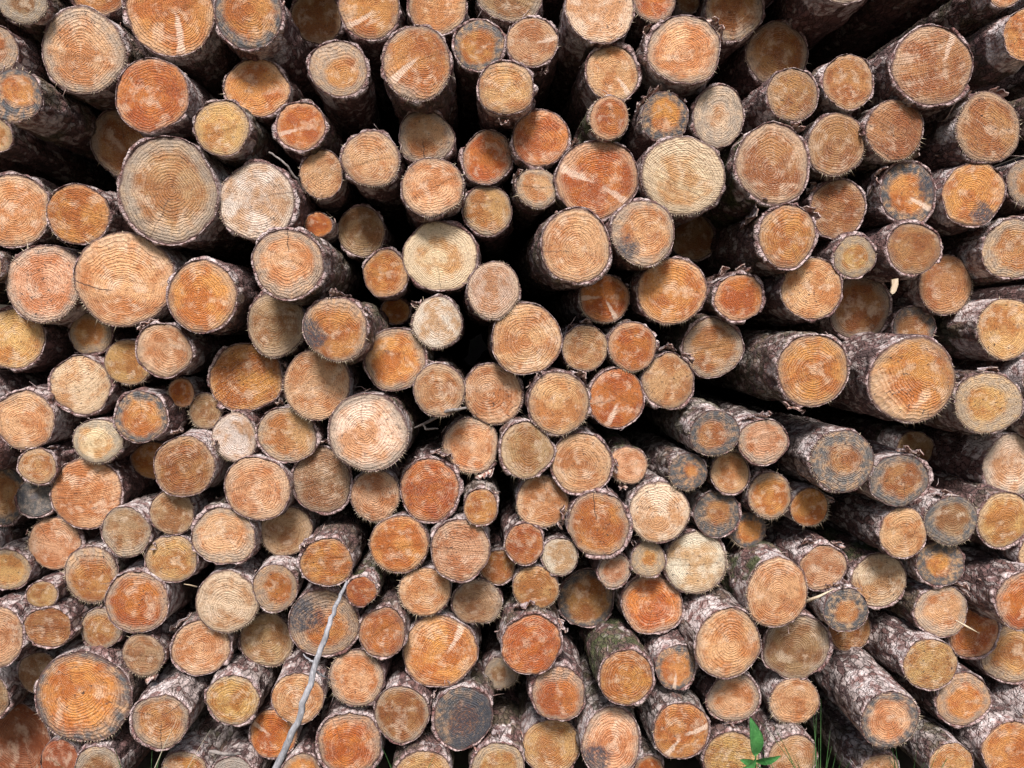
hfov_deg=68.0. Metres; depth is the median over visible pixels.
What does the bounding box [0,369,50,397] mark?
log
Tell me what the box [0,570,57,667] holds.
log
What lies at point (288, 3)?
log
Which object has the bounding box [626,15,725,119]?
log
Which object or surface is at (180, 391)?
log
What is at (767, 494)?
log
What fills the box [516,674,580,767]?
log
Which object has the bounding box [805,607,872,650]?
log
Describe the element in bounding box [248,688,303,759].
log
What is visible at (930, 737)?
log
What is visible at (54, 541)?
log
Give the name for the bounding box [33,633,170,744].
log
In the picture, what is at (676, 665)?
log
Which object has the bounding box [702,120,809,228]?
log
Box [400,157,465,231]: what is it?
log
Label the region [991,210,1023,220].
log
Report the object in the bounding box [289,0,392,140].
log
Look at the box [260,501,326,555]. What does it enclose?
log
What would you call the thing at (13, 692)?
log
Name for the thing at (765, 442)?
log
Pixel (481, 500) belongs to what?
log
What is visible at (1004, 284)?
log
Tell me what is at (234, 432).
log
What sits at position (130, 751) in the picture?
log
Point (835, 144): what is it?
log
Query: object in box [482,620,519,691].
log
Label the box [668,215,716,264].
log
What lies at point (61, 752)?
log
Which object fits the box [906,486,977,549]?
log
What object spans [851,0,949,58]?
log
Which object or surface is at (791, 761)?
grass
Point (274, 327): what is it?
log
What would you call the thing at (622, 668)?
log
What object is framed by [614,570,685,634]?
log
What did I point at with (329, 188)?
log
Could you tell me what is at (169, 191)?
log
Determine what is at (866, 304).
log
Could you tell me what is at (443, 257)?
log
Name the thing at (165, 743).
dry grass
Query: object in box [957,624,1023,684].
log
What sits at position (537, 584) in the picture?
log
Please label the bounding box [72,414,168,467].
log
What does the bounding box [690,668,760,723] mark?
log
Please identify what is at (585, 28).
log
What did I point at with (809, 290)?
log
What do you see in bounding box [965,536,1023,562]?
log
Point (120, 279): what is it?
log
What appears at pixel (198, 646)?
log
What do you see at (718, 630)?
log
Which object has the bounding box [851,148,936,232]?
log
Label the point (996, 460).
log
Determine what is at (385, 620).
log
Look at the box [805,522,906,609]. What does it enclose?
log
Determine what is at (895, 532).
log
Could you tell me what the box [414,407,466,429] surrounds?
twig
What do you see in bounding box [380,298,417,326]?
log
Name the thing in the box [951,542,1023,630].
log
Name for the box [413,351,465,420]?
log
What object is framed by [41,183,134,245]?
log
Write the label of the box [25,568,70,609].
log
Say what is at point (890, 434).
log
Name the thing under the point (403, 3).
log
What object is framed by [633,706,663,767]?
log
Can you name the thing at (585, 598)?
log
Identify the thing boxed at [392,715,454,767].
log
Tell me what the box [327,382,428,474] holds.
log
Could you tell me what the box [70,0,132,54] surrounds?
log
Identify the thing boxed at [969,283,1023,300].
log
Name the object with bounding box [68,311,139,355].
log
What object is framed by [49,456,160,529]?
log
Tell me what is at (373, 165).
log
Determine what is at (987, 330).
log
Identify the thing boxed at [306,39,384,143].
log
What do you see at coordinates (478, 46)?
log
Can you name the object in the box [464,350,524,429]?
log
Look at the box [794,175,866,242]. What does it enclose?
log
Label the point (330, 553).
log
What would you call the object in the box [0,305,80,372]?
log
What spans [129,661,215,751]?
log
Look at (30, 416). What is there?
log
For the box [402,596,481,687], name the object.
log
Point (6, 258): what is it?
log
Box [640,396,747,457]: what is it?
log
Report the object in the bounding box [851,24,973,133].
log
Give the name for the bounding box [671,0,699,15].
log
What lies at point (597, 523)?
log
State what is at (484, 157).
log
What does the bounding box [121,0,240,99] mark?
log
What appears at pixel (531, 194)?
log
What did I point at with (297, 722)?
branch
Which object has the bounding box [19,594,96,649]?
log
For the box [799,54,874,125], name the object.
log
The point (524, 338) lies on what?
log
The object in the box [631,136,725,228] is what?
log
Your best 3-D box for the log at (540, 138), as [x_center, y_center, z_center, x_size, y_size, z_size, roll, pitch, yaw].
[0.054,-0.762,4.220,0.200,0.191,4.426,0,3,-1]
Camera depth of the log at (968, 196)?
2.08 m
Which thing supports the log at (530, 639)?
on the log at (556, 691)
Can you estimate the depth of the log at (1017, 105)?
2.14 m
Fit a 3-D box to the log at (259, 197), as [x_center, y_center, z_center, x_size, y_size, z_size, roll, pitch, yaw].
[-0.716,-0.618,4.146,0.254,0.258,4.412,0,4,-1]
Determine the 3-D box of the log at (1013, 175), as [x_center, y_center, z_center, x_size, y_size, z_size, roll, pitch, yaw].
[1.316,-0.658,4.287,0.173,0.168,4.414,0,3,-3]
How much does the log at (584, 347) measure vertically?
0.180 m
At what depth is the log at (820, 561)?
2.12 m
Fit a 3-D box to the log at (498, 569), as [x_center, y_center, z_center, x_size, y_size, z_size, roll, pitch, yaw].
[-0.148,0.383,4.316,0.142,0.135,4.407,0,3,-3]
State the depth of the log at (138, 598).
2.05 m
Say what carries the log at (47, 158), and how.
on the log at (24, 199)
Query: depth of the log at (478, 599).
2.12 m
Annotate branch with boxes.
[272,581,347,767]
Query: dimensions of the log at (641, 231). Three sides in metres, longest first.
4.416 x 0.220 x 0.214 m
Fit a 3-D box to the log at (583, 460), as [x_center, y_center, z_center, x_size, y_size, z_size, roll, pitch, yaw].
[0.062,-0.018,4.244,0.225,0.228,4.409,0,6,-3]
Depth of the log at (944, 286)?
2.19 m
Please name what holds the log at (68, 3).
on the log at (85, 57)
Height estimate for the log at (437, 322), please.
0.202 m
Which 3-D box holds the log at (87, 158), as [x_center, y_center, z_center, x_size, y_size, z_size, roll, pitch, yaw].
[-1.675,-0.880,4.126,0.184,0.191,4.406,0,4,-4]
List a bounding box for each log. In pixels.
[0,0,122,73]
[0,11,41,50]
[0,25,63,91]
[0,67,102,164]
[0,119,116,191]
[0,158,65,186]
[0,171,86,250]
[0,246,20,252]
[0,250,18,283]
[0,283,11,304]
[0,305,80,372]
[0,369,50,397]
[0,383,113,450]
[0,436,23,470]
[0,467,30,526]
[0,513,56,547]
[0,536,80,590]
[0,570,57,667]
[0,589,13,597]
[0,657,53,718]
[0,692,55,767]
[5,239,86,327]
[14,481,55,517]
[16,440,80,486]
[16,633,90,692]
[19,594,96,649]
[24,514,101,569]
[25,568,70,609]
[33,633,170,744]
[40,735,86,767]
[41,4,149,110]
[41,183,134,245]
[47,354,172,416]
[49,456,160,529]
[52,142,104,168]
[59,0,72,6]
[59,535,145,608]
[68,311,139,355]
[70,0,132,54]
[72,231,251,332]
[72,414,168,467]
[74,719,150,767]
[81,602,131,648]
[89,109,143,179]
[100,490,162,557]
[104,338,207,388]
[104,557,215,634]
[113,384,195,443]
[115,57,215,143]
[116,135,255,264]
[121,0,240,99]
[122,595,195,683]
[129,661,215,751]
[130,439,170,478]
[135,318,250,379]
[144,529,211,582]
[149,484,224,535]
[153,426,234,496]
[162,705,237,767]
[166,256,261,335]
[167,375,210,409]
[169,611,239,676]
[188,391,230,429]
[190,493,263,565]
[192,99,300,182]
[195,545,269,634]
[204,649,282,726]
[207,341,294,411]
[211,409,264,462]
[212,724,272,767]
[214,0,328,118]
[218,159,332,243]
[221,59,304,131]
[224,451,296,521]
[237,586,303,668]
[245,291,309,359]
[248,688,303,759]
[251,227,381,306]
[252,552,306,616]
[255,397,329,463]
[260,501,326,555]
[271,99,343,166]
[271,646,334,724]
[280,347,371,423]
[281,688,331,767]
[283,0,292,9]
[288,530,372,657]
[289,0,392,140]
[290,437,359,515]
[296,501,375,586]
[299,149,370,221]
[302,288,397,365]
[304,211,341,250]
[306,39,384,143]
[315,691,385,767]
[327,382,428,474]
[327,638,392,708]
[337,0,406,151]
[338,203,431,298]
[339,129,412,244]
[346,546,387,607]
[349,442,413,527]
[357,573,411,660]
[362,246,424,304]
[362,326,469,392]
[368,500,431,573]
[373,647,433,745]
[380,24,461,152]
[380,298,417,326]
[384,118,399,150]
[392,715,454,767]
[396,551,452,626]
[399,0,407,25]
[399,110,457,166]
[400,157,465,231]
[400,359,470,523]
[402,220,480,305]
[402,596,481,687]
[405,0,469,53]
[407,293,466,351]
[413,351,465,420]
[430,473,489,583]
[431,623,495,750]
[440,364,498,480]
[450,575,502,626]
[451,18,506,146]
[457,129,513,191]
[459,261,520,340]
[461,185,513,263]
[463,466,499,529]
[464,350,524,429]
[467,0,475,18]
[468,682,524,767]
[475,0,543,34]
[476,59,538,193]
[479,514,514,585]
[481,301,562,379]
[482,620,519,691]
[495,453,544,565]
[495,580,567,674]
[497,409,556,480]
[504,15,559,108]
[505,469,568,528]
[506,206,611,301]
[507,108,578,255]
[507,167,556,247]
[512,558,559,610]
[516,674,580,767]
[517,140,638,250]
[519,364,592,441]
[524,601,585,721]
[536,255,706,327]
[537,274,629,325]
[539,524,578,577]
[542,0,563,28]
[544,0,635,113]
[548,420,618,495]
[552,317,607,372]
[554,363,644,428]
[556,548,614,627]
[557,483,632,559]
[558,41,641,137]
[568,622,641,767]
[571,93,629,144]
[576,604,655,706]
[585,419,649,489]
[587,551,630,589]
[595,319,659,373]
[605,197,674,273]
[606,425,706,492]
[608,468,690,543]
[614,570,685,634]
[618,83,688,161]
[623,532,666,577]
[625,0,675,51]
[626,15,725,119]
[630,417,750,495]
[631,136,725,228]
[632,342,694,410]
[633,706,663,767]
[634,313,744,378]
[634,672,710,759]
[635,627,699,690]
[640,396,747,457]
[659,521,730,596]
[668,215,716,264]
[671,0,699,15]
[677,583,761,679]
[679,483,741,537]
[682,83,749,154]
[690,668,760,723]
[690,687,761,767]
[693,0,765,74]
[693,390,788,466]
[694,328,850,413]
[694,381,934,462]
[696,197,820,277]
[697,263,765,324]
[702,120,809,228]
[706,20,809,100]
[707,0,867,82]
[714,396,880,493]
[719,537,808,627]
[725,67,819,149]
[727,507,767,549]
[732,462,791,522]
[736,256,842,326]
[738,275,893,340]
[743,695,817,767]
[747,659,819,724]
[748,466,834,529]
[754,112,865,197]
[754,608,833,679]
[763,515,848,590]
[764,0,772,7]
[791,477,926,559]
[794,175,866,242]
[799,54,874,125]
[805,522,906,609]
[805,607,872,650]
[806,0,920,72]
[806,578,868,633]
[807,676,899,767]
[810,647,922,750]
[811,231,876,281]
[819,405,1023,495]
[824,365,1023,436]
[825,332,959,425]
[844,99,925,179]
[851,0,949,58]
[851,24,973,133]
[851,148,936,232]
[853,439,933,506]
[863,607,958,693]
[864,219,942,283]
[867,0,1018,60]
[870,654,992,728]
[881,576,969,637]
[882,304,938,337]
[883,163,1005,237]
[885,254,973,317]
[898,705,973,767]
[899,539,965,589]
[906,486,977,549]
[914,86,1021,170]
[917,693,1023,767]
[927,469,1023,550]
[933,296,1023,361]
[936,606,1001,659]
[941,214,1023,286]
[951,353,1023,399]
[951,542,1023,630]
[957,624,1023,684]
[957,657,1023,717]
[963,0,1023,37]
[965,8,1023,90]
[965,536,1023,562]
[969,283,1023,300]
[970,65,1023,101]
[973,281,1023,287]
[991,141,1023,165]
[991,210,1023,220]
[994,157,1023,167]
[994,159,1023,216]
[1004,411,1023,438]
[1009,97,1023,141]
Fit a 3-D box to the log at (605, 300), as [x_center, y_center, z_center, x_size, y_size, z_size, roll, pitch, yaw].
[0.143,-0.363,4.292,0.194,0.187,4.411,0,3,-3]
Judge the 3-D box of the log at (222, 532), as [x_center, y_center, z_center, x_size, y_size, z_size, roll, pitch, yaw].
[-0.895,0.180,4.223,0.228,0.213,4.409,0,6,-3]
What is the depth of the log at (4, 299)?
2.15 m
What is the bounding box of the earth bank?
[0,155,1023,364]
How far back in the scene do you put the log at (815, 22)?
2.23 m
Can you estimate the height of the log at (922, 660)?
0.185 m
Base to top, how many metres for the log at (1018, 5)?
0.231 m
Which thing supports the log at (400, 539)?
on the log at (478, 599)
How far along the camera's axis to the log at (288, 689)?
2.07 m
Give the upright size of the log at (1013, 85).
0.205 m
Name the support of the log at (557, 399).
on the log at (526, 448)
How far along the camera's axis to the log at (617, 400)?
2.09 m
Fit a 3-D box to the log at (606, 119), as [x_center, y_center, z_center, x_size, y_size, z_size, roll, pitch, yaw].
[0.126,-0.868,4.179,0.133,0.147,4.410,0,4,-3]
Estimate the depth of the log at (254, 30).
1.93 m
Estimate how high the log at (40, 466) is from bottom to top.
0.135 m
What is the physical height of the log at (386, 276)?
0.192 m
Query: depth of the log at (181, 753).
2.13 m
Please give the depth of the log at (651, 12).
2.07 m
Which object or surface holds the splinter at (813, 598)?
attached to the log at (820, 561)
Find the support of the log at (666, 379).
on the log at (712, 430)
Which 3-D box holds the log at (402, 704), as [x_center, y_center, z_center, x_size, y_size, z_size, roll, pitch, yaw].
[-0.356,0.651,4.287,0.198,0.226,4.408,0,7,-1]
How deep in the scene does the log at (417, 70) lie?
1.94 m
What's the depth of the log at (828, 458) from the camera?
2.03 m
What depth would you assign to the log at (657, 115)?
2.03 m
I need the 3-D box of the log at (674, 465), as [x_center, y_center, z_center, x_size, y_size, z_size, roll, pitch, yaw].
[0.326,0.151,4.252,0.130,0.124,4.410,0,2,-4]
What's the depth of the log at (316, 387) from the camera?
2.00 m
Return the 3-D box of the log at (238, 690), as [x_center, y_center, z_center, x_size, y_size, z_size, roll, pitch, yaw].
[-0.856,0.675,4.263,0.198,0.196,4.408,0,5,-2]
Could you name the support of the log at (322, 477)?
on the log at (330, 553)
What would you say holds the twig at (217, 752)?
on the ground at (461, 757)
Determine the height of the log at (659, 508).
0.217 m
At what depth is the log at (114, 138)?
2.18 m
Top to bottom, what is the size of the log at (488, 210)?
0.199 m
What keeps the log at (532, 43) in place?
on the log at (506, 91)
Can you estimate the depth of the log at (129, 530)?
2.04 m
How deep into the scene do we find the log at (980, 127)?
2.07 m
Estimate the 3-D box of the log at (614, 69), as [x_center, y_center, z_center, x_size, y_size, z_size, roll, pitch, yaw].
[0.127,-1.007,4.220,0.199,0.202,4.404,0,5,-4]
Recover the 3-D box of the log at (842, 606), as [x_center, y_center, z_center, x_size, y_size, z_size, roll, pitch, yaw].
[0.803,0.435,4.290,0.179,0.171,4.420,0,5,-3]
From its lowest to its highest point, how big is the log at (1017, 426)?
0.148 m
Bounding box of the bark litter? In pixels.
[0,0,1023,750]
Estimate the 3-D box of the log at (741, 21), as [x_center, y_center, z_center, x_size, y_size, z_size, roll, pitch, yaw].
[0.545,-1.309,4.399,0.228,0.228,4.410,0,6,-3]
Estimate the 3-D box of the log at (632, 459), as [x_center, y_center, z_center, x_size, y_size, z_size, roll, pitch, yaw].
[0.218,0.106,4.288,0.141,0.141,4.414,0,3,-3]
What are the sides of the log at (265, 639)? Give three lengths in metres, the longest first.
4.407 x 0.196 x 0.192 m
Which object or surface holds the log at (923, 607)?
on the log at (963, 698)
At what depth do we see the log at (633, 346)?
2.08 m
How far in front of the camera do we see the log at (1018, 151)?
2.45 m
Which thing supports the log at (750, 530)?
on the log at (763, 582)
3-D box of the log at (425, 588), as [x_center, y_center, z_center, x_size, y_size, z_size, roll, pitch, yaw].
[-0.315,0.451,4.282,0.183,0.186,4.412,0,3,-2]
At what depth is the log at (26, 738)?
2.28 m
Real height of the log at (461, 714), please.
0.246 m
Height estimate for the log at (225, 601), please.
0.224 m
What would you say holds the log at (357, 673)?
on the log at (347, 736)
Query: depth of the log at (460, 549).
2.03 m
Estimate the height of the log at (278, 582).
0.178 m
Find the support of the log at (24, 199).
on the log at (39, 281)
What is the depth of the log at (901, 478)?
2.05 m
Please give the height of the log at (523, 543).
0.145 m
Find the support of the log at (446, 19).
on the log at (478, 46)
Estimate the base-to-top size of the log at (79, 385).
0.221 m
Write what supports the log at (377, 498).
on the log at (400, 539)
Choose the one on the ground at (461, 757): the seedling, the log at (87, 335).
the seedling
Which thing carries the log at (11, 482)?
on the log at (11, 533)
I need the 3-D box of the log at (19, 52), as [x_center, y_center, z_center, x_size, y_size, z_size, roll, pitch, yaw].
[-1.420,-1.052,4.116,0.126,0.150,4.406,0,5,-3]
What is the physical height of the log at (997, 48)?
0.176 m
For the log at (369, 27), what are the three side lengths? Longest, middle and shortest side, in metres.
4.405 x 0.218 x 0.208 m
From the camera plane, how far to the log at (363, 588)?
2.02 m
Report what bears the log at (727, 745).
on the ground at (461, 757)
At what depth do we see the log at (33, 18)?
1.95 m
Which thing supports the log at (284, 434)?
on the log at (259, 486)
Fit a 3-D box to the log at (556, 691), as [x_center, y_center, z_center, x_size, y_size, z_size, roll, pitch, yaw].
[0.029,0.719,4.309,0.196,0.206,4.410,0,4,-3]
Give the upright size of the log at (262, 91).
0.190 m
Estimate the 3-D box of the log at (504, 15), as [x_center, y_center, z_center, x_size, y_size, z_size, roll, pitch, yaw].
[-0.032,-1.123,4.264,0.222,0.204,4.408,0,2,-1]
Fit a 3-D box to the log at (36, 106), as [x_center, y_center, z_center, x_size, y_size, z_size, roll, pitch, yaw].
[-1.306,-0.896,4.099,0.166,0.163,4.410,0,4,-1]
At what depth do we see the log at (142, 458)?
2.19 m
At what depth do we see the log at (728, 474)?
2.11 m
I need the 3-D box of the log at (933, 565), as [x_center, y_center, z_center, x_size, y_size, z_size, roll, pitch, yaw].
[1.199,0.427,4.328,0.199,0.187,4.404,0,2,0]
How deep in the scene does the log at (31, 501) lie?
2.11 m
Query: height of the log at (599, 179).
0.277 m
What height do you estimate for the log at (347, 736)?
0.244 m
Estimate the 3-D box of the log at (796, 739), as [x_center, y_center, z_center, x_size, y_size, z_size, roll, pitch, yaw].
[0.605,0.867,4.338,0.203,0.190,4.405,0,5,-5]
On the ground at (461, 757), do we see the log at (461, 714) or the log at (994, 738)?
the log at (994, 738)
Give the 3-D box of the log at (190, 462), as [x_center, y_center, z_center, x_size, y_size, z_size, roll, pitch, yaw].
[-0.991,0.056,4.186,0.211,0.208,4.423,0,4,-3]
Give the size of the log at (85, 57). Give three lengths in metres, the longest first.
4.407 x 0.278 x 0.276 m
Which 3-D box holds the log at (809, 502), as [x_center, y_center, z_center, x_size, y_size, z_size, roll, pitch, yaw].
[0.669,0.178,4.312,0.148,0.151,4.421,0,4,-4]
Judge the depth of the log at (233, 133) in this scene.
1.92 m
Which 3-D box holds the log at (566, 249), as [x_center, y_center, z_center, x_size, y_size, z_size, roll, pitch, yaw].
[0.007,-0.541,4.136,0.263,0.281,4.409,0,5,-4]
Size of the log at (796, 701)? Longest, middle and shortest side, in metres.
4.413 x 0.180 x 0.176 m
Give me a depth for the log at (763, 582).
2.08 m
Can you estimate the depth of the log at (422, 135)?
2.04 m
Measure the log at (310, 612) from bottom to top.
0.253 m
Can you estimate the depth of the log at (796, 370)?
2.00 m
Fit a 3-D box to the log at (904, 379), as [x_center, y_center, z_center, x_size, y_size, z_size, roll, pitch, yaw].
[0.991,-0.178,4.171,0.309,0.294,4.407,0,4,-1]
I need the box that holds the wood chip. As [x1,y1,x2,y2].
[890,278,897,293]
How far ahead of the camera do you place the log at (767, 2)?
2.29 m
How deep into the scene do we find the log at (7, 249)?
2.43 m
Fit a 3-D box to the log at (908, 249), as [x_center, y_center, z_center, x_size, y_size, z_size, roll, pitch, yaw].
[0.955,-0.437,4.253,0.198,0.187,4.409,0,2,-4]
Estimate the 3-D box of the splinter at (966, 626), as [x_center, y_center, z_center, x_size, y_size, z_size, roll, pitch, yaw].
[1.235,0.658,2.056,0.058,0.031,0.007,2,4,23]
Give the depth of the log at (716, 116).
2.06 m
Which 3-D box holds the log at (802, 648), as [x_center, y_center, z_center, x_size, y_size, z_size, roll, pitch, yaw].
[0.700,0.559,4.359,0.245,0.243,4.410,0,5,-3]
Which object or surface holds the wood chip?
hanging from the log at (908, 249)
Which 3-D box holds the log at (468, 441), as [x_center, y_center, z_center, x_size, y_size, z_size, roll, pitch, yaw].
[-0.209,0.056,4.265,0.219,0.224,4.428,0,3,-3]
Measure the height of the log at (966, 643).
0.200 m
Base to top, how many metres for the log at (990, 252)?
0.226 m
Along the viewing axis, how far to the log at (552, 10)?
2.34 m
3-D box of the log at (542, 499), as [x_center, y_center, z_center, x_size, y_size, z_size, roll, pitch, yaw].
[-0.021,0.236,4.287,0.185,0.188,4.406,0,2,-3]
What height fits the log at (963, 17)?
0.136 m
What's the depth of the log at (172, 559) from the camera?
2.06 m
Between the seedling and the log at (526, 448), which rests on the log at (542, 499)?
the log at (526, 448)
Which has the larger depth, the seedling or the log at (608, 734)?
the log at (608, 734)
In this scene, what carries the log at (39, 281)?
on the log at (87, 335)
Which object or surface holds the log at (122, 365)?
on the log at (143, 414)
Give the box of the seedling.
[739,717,780,767]
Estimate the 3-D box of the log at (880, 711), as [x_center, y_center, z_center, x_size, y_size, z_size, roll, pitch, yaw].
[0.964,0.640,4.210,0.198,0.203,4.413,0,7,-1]
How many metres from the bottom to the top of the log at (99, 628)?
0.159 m
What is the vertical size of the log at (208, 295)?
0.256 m
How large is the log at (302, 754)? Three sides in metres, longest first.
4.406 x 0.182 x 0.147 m
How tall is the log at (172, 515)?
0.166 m
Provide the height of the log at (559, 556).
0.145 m
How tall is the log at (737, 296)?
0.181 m
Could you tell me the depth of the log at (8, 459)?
2.06 m
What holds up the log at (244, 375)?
on the log at (259, 486)
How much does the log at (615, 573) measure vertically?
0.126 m
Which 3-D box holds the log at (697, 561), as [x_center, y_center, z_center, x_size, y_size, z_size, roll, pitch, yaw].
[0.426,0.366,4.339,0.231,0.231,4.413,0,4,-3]
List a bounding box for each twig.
[209,750,240,755]
[269,152,304,192]
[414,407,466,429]
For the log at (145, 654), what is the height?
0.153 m
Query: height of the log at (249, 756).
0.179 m
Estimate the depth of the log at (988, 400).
2.07 m
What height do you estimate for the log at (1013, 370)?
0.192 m
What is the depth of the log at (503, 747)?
2.15 m
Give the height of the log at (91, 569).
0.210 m
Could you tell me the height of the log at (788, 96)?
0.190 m
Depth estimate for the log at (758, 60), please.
2.30 m
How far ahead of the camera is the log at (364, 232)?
2.15 m
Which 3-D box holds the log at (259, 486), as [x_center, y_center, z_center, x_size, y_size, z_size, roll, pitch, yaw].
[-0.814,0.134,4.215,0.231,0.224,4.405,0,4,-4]
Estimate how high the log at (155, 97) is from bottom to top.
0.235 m
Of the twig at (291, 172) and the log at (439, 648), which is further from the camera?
the log at (439, 648)
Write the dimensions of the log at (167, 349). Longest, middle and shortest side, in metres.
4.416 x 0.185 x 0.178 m
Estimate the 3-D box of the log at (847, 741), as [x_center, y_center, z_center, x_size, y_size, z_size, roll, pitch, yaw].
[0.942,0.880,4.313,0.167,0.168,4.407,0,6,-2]
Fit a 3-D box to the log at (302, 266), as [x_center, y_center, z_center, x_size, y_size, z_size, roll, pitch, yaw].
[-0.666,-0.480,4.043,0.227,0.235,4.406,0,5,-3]
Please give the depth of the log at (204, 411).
2.10 m
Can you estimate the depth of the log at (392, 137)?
4.11 m
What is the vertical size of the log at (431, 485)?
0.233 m
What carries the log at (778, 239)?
on the log at (809, 290)
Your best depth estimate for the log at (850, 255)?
2.09 m
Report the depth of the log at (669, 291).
2.07 m
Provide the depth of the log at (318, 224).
2.07 m
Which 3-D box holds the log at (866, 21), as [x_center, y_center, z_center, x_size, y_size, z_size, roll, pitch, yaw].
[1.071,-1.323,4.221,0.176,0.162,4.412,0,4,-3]
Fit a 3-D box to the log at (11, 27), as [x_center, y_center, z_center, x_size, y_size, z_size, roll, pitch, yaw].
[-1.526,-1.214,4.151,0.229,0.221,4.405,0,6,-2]
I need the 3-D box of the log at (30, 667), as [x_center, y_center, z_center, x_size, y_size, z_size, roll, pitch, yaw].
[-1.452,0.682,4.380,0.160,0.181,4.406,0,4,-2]
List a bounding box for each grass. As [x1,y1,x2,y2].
[50,712,950,767]
[154,716,207,767]
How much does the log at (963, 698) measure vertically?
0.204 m
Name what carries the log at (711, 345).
on the log at (666, 379)
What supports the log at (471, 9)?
on the log at (504, 15)
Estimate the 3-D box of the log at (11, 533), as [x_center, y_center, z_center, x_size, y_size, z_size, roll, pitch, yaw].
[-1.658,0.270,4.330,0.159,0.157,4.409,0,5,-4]
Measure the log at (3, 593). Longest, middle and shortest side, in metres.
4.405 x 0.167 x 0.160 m
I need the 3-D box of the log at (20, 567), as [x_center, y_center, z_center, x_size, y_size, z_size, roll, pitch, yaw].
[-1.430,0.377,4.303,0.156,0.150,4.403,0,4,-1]
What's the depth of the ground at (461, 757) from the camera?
2.43 m
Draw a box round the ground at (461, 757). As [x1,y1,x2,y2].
[136,721,979,767]
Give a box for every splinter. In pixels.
[805,589,833,602]
[955,620,977,632]
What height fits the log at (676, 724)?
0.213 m
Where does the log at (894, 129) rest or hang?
on the log at (901, 190)
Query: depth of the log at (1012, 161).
2.71 m
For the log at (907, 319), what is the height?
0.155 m
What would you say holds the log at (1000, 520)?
on the log at (1014, 554)
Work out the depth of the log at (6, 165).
2.19 m
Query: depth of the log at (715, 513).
2.13 m
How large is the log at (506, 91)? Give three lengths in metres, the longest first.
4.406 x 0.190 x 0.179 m

